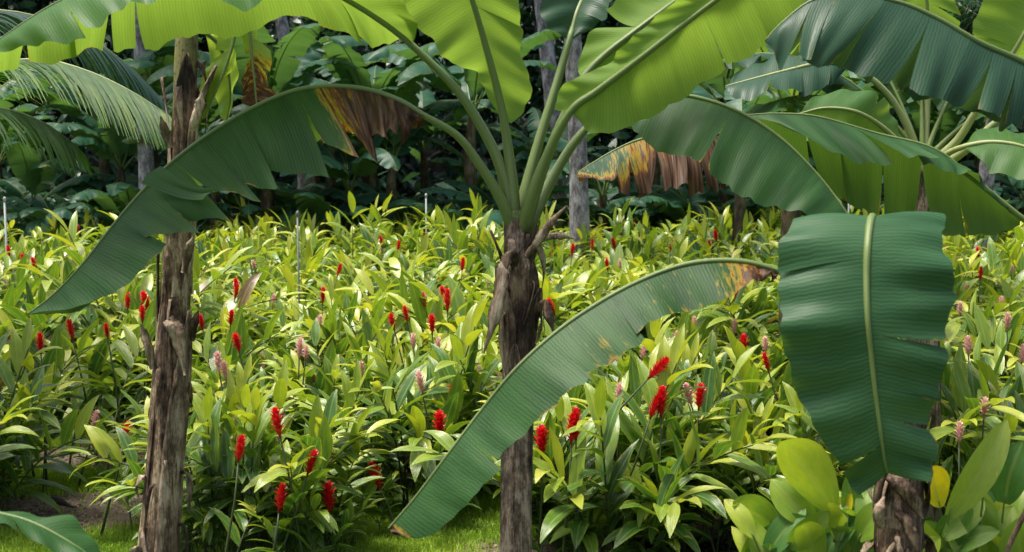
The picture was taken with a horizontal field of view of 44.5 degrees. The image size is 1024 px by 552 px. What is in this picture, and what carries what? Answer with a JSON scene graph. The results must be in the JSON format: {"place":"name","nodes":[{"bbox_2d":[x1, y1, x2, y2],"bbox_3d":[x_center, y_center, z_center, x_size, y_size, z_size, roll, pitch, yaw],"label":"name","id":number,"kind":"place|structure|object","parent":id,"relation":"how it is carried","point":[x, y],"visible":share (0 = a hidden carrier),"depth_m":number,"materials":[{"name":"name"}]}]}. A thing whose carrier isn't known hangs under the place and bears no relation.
{"place":"outdoors","nodes":[
{"label":"outdoors","id":0,"kind":"place"},
{"bbox_2d":[0,387,949,551],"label":"ground","id":1,"kind":"structure","parent":0,"point":[245,544],"depth_m":9.71,"materials":[{"name":"green plant"}]},
{"bbox_2d":[0,245,66,325],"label":"ginger plant","id":2,"kind":"object","parent":1,"relation":"on","point":[3,281],"visible":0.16,"depth_m":16.86,"materials":[{"name":"green plant"}]},
{"bbox_2d":[0,104,71,242],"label":"banana plant","id":3,"kind":"object","parent":1,"relation":"on","point":[23,108],"visible":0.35,"depth_m":31.19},
{"bbox_2d":[0,190,94,240],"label":"banana plant","id":4,"kind":"object","parent":1,"relation":"on","point":[39,201],"visible":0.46,"depth_m":27.65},
{"bbox_2d":[0,510,99,551],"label":"banana tree","id":5,"kind":"object","parent":1,"relation":"on","point":[63,533],"visible":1,"depth_m":5.12,"materials":[{"name":"green plant"}]},
{"bbox_2d":[0,253,103,408],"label":"ginger plant","id":6,"kind":"object","parent":1,"relation":"on","point":[11,297],"visible":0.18,"depth_m":14.37,"materials":[{"name":"green plant"}]},
{"bbox_2d":[0,226,103,279],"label":"ginger plant","id":7,"kind":"object","parent":1,"relation":"on","point":[21,244],"visible":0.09,"depth_m":20.08,"materials":[{"name":"green plant"}]},
{"bbox_2d":[0,141,121,206],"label":"banana plant","id":8,"kind":"object","parent":1,"relation":"on","point":[34,172],"visible":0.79,"depth_m":27.89,"materials":[{"name":"plant"}]},
{"bbox_2d":[0,9,171,198],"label":"coconut palm","id":9,"kind":"object","parent":1,"relation":"on","point":[91,85],"visible":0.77,"depth_m":9.73,"materials":[{"name":"plant"}]},
{"bbox_2d":[41,175,139,225],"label":"banana plant","id":10,"kind":"object","parent":1,"relation":"on","point":[117,198],"visible":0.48,"depth_m":26.99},
{"bbox_2d":[0,491,195,531],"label":"mulch bed","id":11,"kind":"object","parent":1,"relation":"on","point":[31,504],"visible":0.27,"depth_m":10.41,"materials":[{"name":"soil"}]},
{"bbox_2d":[0,311,139,514],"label":"ginger plant","id":12,"kind":"object","parent":11,"relation":"on","point":[23,429],"visible":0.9,"depth_m":10.37,"materials":[{"name":"green plant"}]},
{"bbox_2d":[6,65,210,225],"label":"banana plant","id":13,"kind":"object","parent":1,"relation":"on","point":[104,166],"visible":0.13,"depth_m":28.43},
{"bbox_2d":[27,102,204,182],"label":"banana plant","id":14,"kind":"object","parent":1,"relation":"on","point":[93,135],"visible":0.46,"depth_m":28.02,"materials":[{"name":"plant"}]},
{"bbox_2d":[134,2,158,237],"bbox_3d":[-7.760,-4.530,26.780,7.056,9.507,6.741,4,7,34],"label":"coconut palm","id":15,"kind":"object","parent":1,"relation":"on","point":[145,161],"visible":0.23,"depth_m":26.68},
{"bbox_2d":[0,208,308,418],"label":"ginger plant","id":16,"kind":"object","parent":1,"relation":"on","point":[131,295],"visible":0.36,"depth_m":13.97,"materials":[{"name":"green plant"}]},
{"bbox_2d":[82,37,244,168],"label":"banana plant","id":17,"kind":"object","parent":1,"relation":"on","point":[148,68],"visible":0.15,"depth_m":26.65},
{"bbox_2d":[60,321,288,499],"bbox_3d":[-2.940,1.165,10.920,2.818,1.465,1.814,4,7,34],"label":"ginger plant","id":18,"kind":"object","parent":1,"relation":"on","point":[217,355],"visible":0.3,"depth_m":11.31,"materials":[{"name":"green plant"}]},
{"bbox_2d":[90,210,261,281],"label":"ginger plant","id":19,"kind":"object","parent":1,"relation":"on","point":[202,248],"visible":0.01,"depth_m":20.53,"materials":[{"name":"green plant"}]},
{"bbox_2d":[129,30,276,551],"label":"banana tree","id":20,"kind":"object","parent":1,"relation":"on","point":[169,358],"visible":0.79,"depth_m":7.82,"materials":[{"name":"brown plant"}]},
{"bbox_2d":[105,225,303,306],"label":"ginger plant","id":21,"kind":"object","parent":1,"relation":"on","point":[225,256],"visible":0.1,"depth_m":18.08,"materials":[{"name":"green plant"}]},
{"bbox_2d":[63,283,361,437],"bbox_3d":[-3.113,0.863,14.096,2.911,1.465,3.223,0,6,2],"label":"ginger plant","id":22,"kind":"object","parent":1,"relation":"on","point":[144,318],"visible":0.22,"depth_m":13.31,"materials":[{"name":"green plant"}]},
{"bbox_2d":[56,359,384,551],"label":"ginger plant","id":23,"kind":"object","parent":1,"relation":"on","point":[257,423],"visible":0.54,"depth_m":9.21,"materials":[{"name":"green plant"}]},
{"bbox_2d":[135,23,367,227],"bbox_3d":[-5.660,-2.636,27.384,4.933,5.615,4.709,2,6,14],"label":"banana plant","id":24,"kind":"object","parent":1,"relation":"on","point":[286,73],"visible":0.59,"depth_m":26.30,"materials":[{"name":"plant"}]},
{"bbox_2d":[222,204,291,230],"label":"banana plant","id":25,"kind":"object","parent":1,"relation":"on","point":[251,210],"visible":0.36,"depth_m":27.19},
{"bbox_2d":[129,359,404,551],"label":"ginger plant","id":26,"kind":"object","parent":1,"relation":"on","point":[299,504],"visible":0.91,"depth_m":8.97,"materials":[{"name":"green plant"}]},
{"bbox_2d":[217,234,336,311],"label":"ginger plant","id":27,"kind":"object","parent":1,"relation":"on","point":[309,266],"visible":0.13,"depth_m":18.05,"materials":[{"name":"green plant"}]},
{"bbox_2d":[202,180,375,231],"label":"banana plant","id":28,"kind":"object","parent":1,"relation":"on","point":[323,192],"visible":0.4,"depth_m":28.02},
{"bbox_2d":[209,263,368,355],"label":"ginger plant","id":29,"kind":"object","parent":1,"relation":"on","point":[275,295],"visible":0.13,"depth_m":14.90,"materials":[{"name":"green plant"}]},
{"bbox_2d":[200,223,387,295],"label":"ginger plant","id":30,"kind":"object","parent":1,"relation":"on","point":[308,253],"visible":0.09,"depth_m":19.85,"materials":[{"name":"green plant"}]},
{"bbox_2d":[194,276,408,460],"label":"ginger plant","id":31,"kind":"object","parent":1,"relation":"on","point":[237,321],"visible":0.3,"depth_m":12.66,"materials":[{"name":"green plant"}]},
{"bbox_2d":[233,183,397,236],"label":"banana plant","id":32,"kind":"object","parent":1,"relation":"on","point":[311,203],"visible":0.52,"depth_m":27.05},
{"bbox_2d":[249,241,409,328],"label":"ginger plant","id":33,"kind":"object","parent":1,"relation":"on","point":[286,272],"visible":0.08,"depth_m":16.86,"materials":[{"name":"green plant"}]},
{"bbox_2d":[225,312,448,463],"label":"ginger plant","id":34,"kind":"object","parent":1,"relation":"on","point":[325,376],"visible":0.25,"depth_m":11.71,"materials":[{"name":"green plant"}]},
{"bbox_2d":[242,191,458,288],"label":"ginger plant","id":35,"kind":"object","parent":1,"relation":"on","point":[410,243],"visible":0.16,"depth_m":20.83,"materials":[{"name":"green plant"}]},
{"bbox_2d":[271,195,433,263],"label":"ginger plant","id":36,"kind":"object","parent":1,"relation":"on","point":[336,219],"visible":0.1,"depth_m":23.72,"materials":[{"name":"green plant"}]},
{"bbox_2d":[280,107,452,233],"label":"banana plant","id":37,"kind":"object","parent":1,"relation":"on","point":[343,166],"visible":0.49,"depth_m":27.38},
{"bbox_2d":[0,444,732,551],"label":"leaf litter","id":38,"kind":"object","parent":1,"relation":"on","point":[698,527],"visible":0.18,"depth_m":10.38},
{"bbox_2d":[269,273,489,352],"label":"ginger plant","id":39,"kind":"object","parent":1,"relation":"on","point":[346,298],"visible":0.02,"depth_m":15.11,"materials":[{"name":"green plant"}]},
{"bbox_2d":[298,36,462,203],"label":"banana plant","id":40,"kind":"object","parent":1,"relation":"on","point":[376,77],"visible":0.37,"depth_m":27.60,"materials":[{"name":"plant"}]},
{"bbox_2d":[263,277,498,381],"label":"ginger plant","id":41,"kind":"object","parent":1,"relation":"on","point":[435,308],"visible":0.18,"depth_m":13.29,"materials":[{"name":"green plant"}]},
{"bbox_2d":[261,292,501,508],"bbox_3d":[-0.746,1.024,10.654,2.470,1.806,2.473,4,7,35],"label":"ginger plant","id":42,"kind":"object","parent":1,"relation":"on","point":[448,410],"visible":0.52,"depth_m":10.33,"materials":[{"name":"green plant"}]},
{"bbox_2d":[285,227,492,306],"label":"ginger plant","id":43,"kind":"object","parent":1,"relation":"on","point":[418,271],"visible":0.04,"depth_m":18.38,"materials":[{"name":"green plant"}]},
{"bbox_2d":[318,226,485,288],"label":"ginger plant","id":44,"kind":"object","parent":1,"relation":"on","point":[387,254],"visible":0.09,"depth_m":19.89,"materials":[{"name":"green plant"}]},
{"bbox_2d":[320,253,493,327],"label":"ginger plant","id":45,"kind":"object","parent":1,"relation":"on","point":[434,273],"visible":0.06,"depth_m":17.22,"materials":[{"name":"green plant"}]},
{"bbox_2d":[346,74,486,234],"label":"banana plant","id":46,"kind":"object","parent":1,"relation":"on","point":[401,149],"visible":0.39,"depth_m":27.98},
{"bbox_2d":[0,0,847,551],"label":"banana tree","id":47,"kind":"object","parent":1,"relation":"on","point":[652,68],"visible":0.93,"depth_m":7.09,"materials":[{"name":"green plant"}]},
{"bbox_2d":[351,205,503,269],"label":"ginger plant","id":48,"kind":"object","parent":1,"relation":"on","point":[470,227],"visible":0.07,"depth_m":21.38,"materials":[{"name":"green plant"}]},
{"bbox_2d":[382,199,499,236],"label":"banana plant","id":49,"kind":"object","parent":1,"relation":"on","point":[406,203],"visible":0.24,"depth_m":27.01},
{"bbox_2d":[416,89,497,202],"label":"banana plant","id":50,"kind":"object","parent":1,"relation":"on","point":[458,115],"visible":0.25,"depth_m":29.45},
{"bbox_2d":[362,29,561,226],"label":"banana plant","id":51,"kind":"object","parent":1,"relation":"on","point":[471,88],"visible":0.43,"depth_m":27.49,"materials":[{"name":"plant"}]},
{"bbox_2d":[351,288,581,460],"bbox_3d":[-0.687,1.003,12.502,2.273,1.624,3.068,-6,8,-43],"label":"ginger plant","id":52,"kind":"object","parent":1,"relation":"on","point":[443,329],"visible":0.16,"depth_m":12.49,"materials":[{"name":"green plant"}]},
{"bbox_2d":[337,324,606,487],"bbox_3d":[-0.225,1.115,11.126,2.139,1.529,2.154,4,7,36],"label":"ginger plant","id":53,"kind":"object","parent":1,"relation":"on","point":[472,363],"visible":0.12,"depth_m":10.92,"materials":[{"name":"green plant"}]},
{"bbox_2d":[384,204,580,290],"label":"ginger plant","id":54,"kind":"object","parent":1,"relation":"on","point":[451,228],"visible":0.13,"depth_m":19.97,"materials":[{"name":"green plant"}]},
{"bbox_2d":[415,136,557,203],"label":"banana plant","id":55,"kind":"object","parent":1,"relation":"on","point":[455,163],"visible":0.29,"depth_m":28.46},
{"bbox_2d":[334,247,647,373],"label":"ginger plant","id":56,"kind":"object","parent":1,"relation":"on","point":[579,286],"visible":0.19,"depth_m":13.81,"materials":[{"name":"green plant"}]},
{"bbox_2d":[420,180,569,229],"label":"banana plant","id":57,"kind":"object","parent":1,"relation":"on","point":[495,216],"visible":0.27,"depth_m":27.33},
{"bbox_2d":[405,188,603,253],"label":"ginger plant","id":58,"kind":"object","parent":1,"relation":"on","point":[477,205],"visible":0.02,"depth_m":22.71,"materials":[{"name":"green plant"}]},
{"bbox_2d":[428,201,605,278],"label":"ginger plant","id":59,"kind":"object","parent":1,"relation":"on","point":[545,217],"visible":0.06,"depth_m":20.92,"materials":[{"name":"green plant"}]},
{"bbox_2d":[476,107,615,195],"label":"banana plant","id":60,"kind":"object","parent":1,"relation":"on","point":[520,148],"visible":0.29,"depth_m":29.06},
{"bbox_2d":[534,0,567,232],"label":"coconut palm","id":61,"kind":"object","parent":1,"relation":"on","point":[547,54],"visible":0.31,"depth_m":30.46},
{"bbox_2d":[564,34,589,268],"bbox_3d":[0.846,-3.854,20.966,6.295,9.358,5.627,2,6,23],"label":"coconut palm","id":62,"kind":"object","parent":1,"relation":"on","point":[579,215],"visible":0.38,"depth_m":20.79,"materials":[{"name":"plant"}]},
{"bbox_2d":[524,134,640,237],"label":"banana plant","id":63,"kind":"object","parent":1,"relation":"on","point":[602,198],"visible":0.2,"depth_m":27.44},
{"bbox_2d":[440,534,737,551],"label":"mulch bed","id":64,"kind":"object","parent":1,"relation":"on","point":[549,547],"visible":0.22,"depth_m":9.42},
{"bbox_2d":[390,323,796,551],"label":"ginger plant","id":65,"kind":"object","parent":64,"relation":"on","point":[560,472],"visible":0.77,"depth_m":8.72,"materials":[{"name":"green plant"}]},
{"bbox_2d":[569,369,793,551],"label":"ginger plant","id":66,"kind":"object","parent":64,"relation":"on","point":[743,481],"visible":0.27,"depth_m":9.09,"materials":[{"name":"green plant"}]},
{"bbox_2d":[543,197,653,227],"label":"banana plant","id":67,"kind":"object","parent":1,"relation":"on","point":[611,206],"visible":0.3,"depth_m":27.34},
{"bbox_2d":[536,196,675,273],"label":"ginger plant","id":68,"kind":"object","parent":1,"relation":"on","point":[634,248],"visible":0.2,"depth_m":21.22,"materials":[{"name":"green plant"}]},
{"bbox_2d":[549,236,706,292],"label":"ginger plant","id":69,"kind":"object","parent":1,"relation":"on","point":[616,257],"visible":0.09,"depth_m":18.47,"materials":[{"name":"green plant"}]},
{"bbox_2d":[561,199,696,232],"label":"banana plant","id":70,"kind":"object","parent":1,"relation":"on","point":[638,214],"visible":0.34,"depth_m":27.51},
{"bbox_2d":[498,298,768,399],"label":"ginger plant","id":71,"kind":"object","parent":1,"relation":"on","point":[548,330],"visible":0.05,"depth_m":12.66,"materials":[{"name":"green plant"}]},
{"bbox_2d":[561,222,717,273],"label":"ginger plant","id":72,"kind":"object","parent":1,"relation":"on","point":[646,251],"visible":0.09,"depth_m":19.93,"materials":[{"name":"green plant"}]},
{"bbox_2d":[541,258,769,357],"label":"ginger plant","id":73,"kind":"object","parent":1,"relation":"on","point":[593,296],"visible":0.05,"depth_m":13.63,"materials":[{"name":"green plant"}]},
{"bbox_2d":[538,256,777,351],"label":"ginger plant","id":74,"kind":"object","parent":1,"relation":"on","point":[637,269],"visible":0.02,"depth_m":16.18,"materials":[{"name":"green plant"}]},
{"bbox_2d":[536,315,787,470],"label":"ginger plant","id":75,"kind":"object","parent":1,"relation":"on","point":[690,353],"visible":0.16,"depth_m":11.03,"materials":[{"name":"green plant"}]},
{"bbox_2d":[593,202,748,261],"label":"ginger plant","id":76,"kind":"object","parent":1,"relation":"on","point":[628,228],"visible":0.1,"depth_m":24.10,"materials":[{"name":"green plant"}]},
{"bbox_2d":[387,211,956,551],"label":"banana tree","id":77,"kind":"object","parent":1,"relation":"on","point":[850,287],"visible":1,"depth_m":5.11,"materials":[{"name":"green plant"}]},
{"bbox_2d":[637,514,738,551],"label":"mulch bed","id":78,"kind":"object","parent":1,"relation":"on","point":[715,529],"visible":0.12,"depth_m":9.69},
{"bbox_2d":[676,325,964,520],"bbox_3d":[2.345,1.214,9.873,2.234,1.595,2.398,0,6,0],"label":"ginger plant","id":79,"kind":"object","parent":78,"relation":"on","point":[800,424],"visible":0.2,"depth_m":9.55,"materials":[{"name":"green plant"}]},
{"bbox_2d":[630,185,771,241],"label":"banana plant","id":80,"kind":"object","parent":1,"relation":"on","point":[673,211],"visible":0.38,"depth_m":27.38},
{"bbox_2d":[691,52,736,216],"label":"banana plant","id":81,"kind":"object","parent":1,"relation":"on","point":[712,85],"visible":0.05,"depth_m":27.41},
{"bbox_2d":[649,209,780,263],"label":"ginger plant","id":82,"kind":"object","parent":1,"relation":"on","point":[704,232],"visible":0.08,"depth_m":22.90,"materials":[{"name":"green plant"}]},
{"bbox_2d":[577,37,861,369],"bbox_3d":[2.528,-0.647,13.174,3.806,4.579,3.064,0,6,0],"label":"banana tree","id":83,"kind":"object","parent":1,"relation":"on","point":[637,158],"visible":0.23,"depth_m":12.13,"materials":[{"name":"brown plant"}]},
{"bbox_2d":[639,311,814,435],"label":"ginger plant","id":84,"kind":"object","parent":1,"relation":"on","point":[776,355],"visible":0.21,"depth_m":12.29,"materials":[{"name":"green plant"}]},
{"bbox_2d":[677,202,780,247],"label":"ginger plant","id":85,"kind":"object","parent":1,"relation":"on","point":[713,219],"visible":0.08,"depth_m":26.02,"materials":[{"name":"green plant"}]},
{"bbox_2d":[692,85,778,256],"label":"banana plant","id":86,"kind":"object","parent":1,"relation":"on","point":[740,201],"visible":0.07,"depth_m":23.89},
{"bbox_2d":[597,254,905,389],"bbox_3d":[2.991,0.661,13.953,3.586,1.927,3.540,-3,7,-29],"label":"ginger plant","id":87,"kind":"object","parent":1,"relation":"on","point":[758,314],"visible":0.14,"depth_m":13.72,"materials":[{"name":"green plant"}]},
{"bbox_2d":[724,438,873,551],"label":"paddle leaf plant","id":88,"kind":"object","parent":1,"relation":"on","point":[817,509],"visible":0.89,"depth_m":6.42,"materials":[{"name":"plant"}]},
{"bbox_2d":[699,0,1023,522],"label":"banana tree","id":89,"kind":"object","parent":1,"relation":"on","point":[999,24],"visible":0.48,"depth_m":9.21,"materials":[{"name":"green plant"}]},
{"bbox_2d":[748,0,1023,236],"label":"banana tree","id":90,"kind":"object","parent":1,"relation":"on","point":[915,53],"visible":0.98,"depth_m":6.23,"materials":[{"name":"green plant"}]},
{"bbox_2d":[761,249,1023,379],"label":"ginger plant","id":91,"kind":"object","parent":1,"relation":"on","point":[998,308],"visible":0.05,"depth_m":13.25,"materials":[{"name":"green plant"}]},
{"bbox_2d":[783,323,1023,514],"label":"ginger plant","id":92,"kind":"object","parent":1,"relation":"on","point":[973,409],"visible":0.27,"depth_m":9.54,"materials":[{"name":"green plant"}]},
{"bbox_2d":[891,97,1018,149],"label":"banana plant","id":93,"kind":"object","parent":1,"relation":"on","point":[951,120],"visible":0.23,"depth_m":27.94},
{"bbox_2d":[923,420,1023,551],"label":"paddle leaf plant","id":94,"kind":"object","parent":1,"relation":"on","point":[978,516],"visible":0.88,"depth_m":6.38,"materials":[{"name":"plant"}]},
{"bbox_2d":[941,332,1023,468],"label":"ginger plant","id":95,"kind":"object","parent":1,"relation":"on","point":[971,370],"visible":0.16,"depth_m":10.12,"materials":[{"name":"green plant"}]},
{"bbox_2d":[942,221,1023,278],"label":"ginger plant","id":96,"kind":"object","parent":1,"relation":"on","point":[961,242],"visible":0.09,"depth_m":19.82,"materials":[{"name":"green plant"}]},
{"bbox_2d":[944,236,1023,294],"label":"ginger plant","id":97,"kind":"object","parent":1,"relation":"on","point":[992,250],"visible":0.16,"depth_m":18.54,"materials":[{"name":"green plant"}]},
{"bbox_2d":[948,303,1023,391],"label":"ginger plant","id":98,"kind":"object","parent":1,"relation":"on","point":[1011,333],"visible":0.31,"depth_m":12.82,"materials":[{"name":"green plant"}]},
{"bbox_2d":[952,252,1023,316],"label":"ginger plant","id":99,"kind":"object","parent":1,"relation":"on","point":[963,294],"visible":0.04,"depth_m":16.21,"materials":[{"name":"green plant"}]},
{"bbox_2d":[954,277,1023,343],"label":"ginger plant","id":100,"kind":"object","parent":1,"relation":"on","point":[1007,289],"visible":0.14,"depth_m":15.45,"materials":[{"name":"green plant"}]},
{"bbox_2d":[955,249,1023,323],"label":"ginger plant","id":101,"kind":"object","parent":1,"relation":"on","point":[1010,272],"visible":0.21,"depth_m":17.57,"materials":[{"name":"green plant"}]},
{"bbox_2d":[2,0,1023,235],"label":"hillside","id":102,"kind":"structure","parent":0,"point":[438,168],"depth_m":40.49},
{"bbox_2d":[0,0,77,155],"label":"broadleaf tree","id":103,"kind":"object","parent":102,"relation":"on","point":[30,6],"visible":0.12,"depth_m":38.01,"materials":[{"name":"green plant"}]},
{"bbox_2d":[3,14,206,180],"bbox_3d":[-11.945,-8.261,37.600,8.596,12.475,7.675,2,6,21],"label":"broadleaf tree","id":104,"kind":"object","parent":102,"relation":"on","point":[107,39],"visible":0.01,"depth_m":37.03,"materials":[{"name":"green plant"}]},
{"bbox_2d":[262,2,451,192],"bbox_3d":[-4.177,-6.548,38.219,7.123,8.740,7.359,-1,6,-7],"label":"broadleaf tree","id":105,"kind":"object","parent":102,"relation":"on","point":[420,37],"visible":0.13,"depth_m":36.21,"materials":[{"name":"green plant"}]},
{"bbox_2d":[433,0,560,156],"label":"broadleaf tree","id":106,"kind":"object","parent":102,"relation":"on","point":[530,29],"visible":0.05,"depth_m":39.37,"materials":[{"name":"green plant"}]},
{"bbox_2d":[1,1,1023,242],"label":"undergrowth","id":107,"kind":"object","parent":102,"relation":"on","point":[413,177],"visible":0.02,"depth_m":37.77,"materials":[{"name":"green plant"}]},
{"bbox_2d":[524,0,637,152],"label":"broadleaf tree","id":108,"kind":"object","parent":102,"relation":"on","point":[610,21],"visible":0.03,"depth_m":38.31,"materials":[{"name":"green plant"}]},
{"bbox_2d":[523,36,641,149],"bbox_3d":[4.909,-8.240,38.659,8.945,11.716,7.887,5,8,40],"label":"broadleaf tree","id":109,"kind":"object","parent":102,"relation":"on","point":[533,72],"visible":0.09,"depth_m":38.65,"materials":[{"name":"green plant"}]},
{"bbox_2d":[941,0,998,255],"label":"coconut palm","id":110,"kind":"object","parent":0,"point":[988,179],"visible":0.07,"depth_m":23.78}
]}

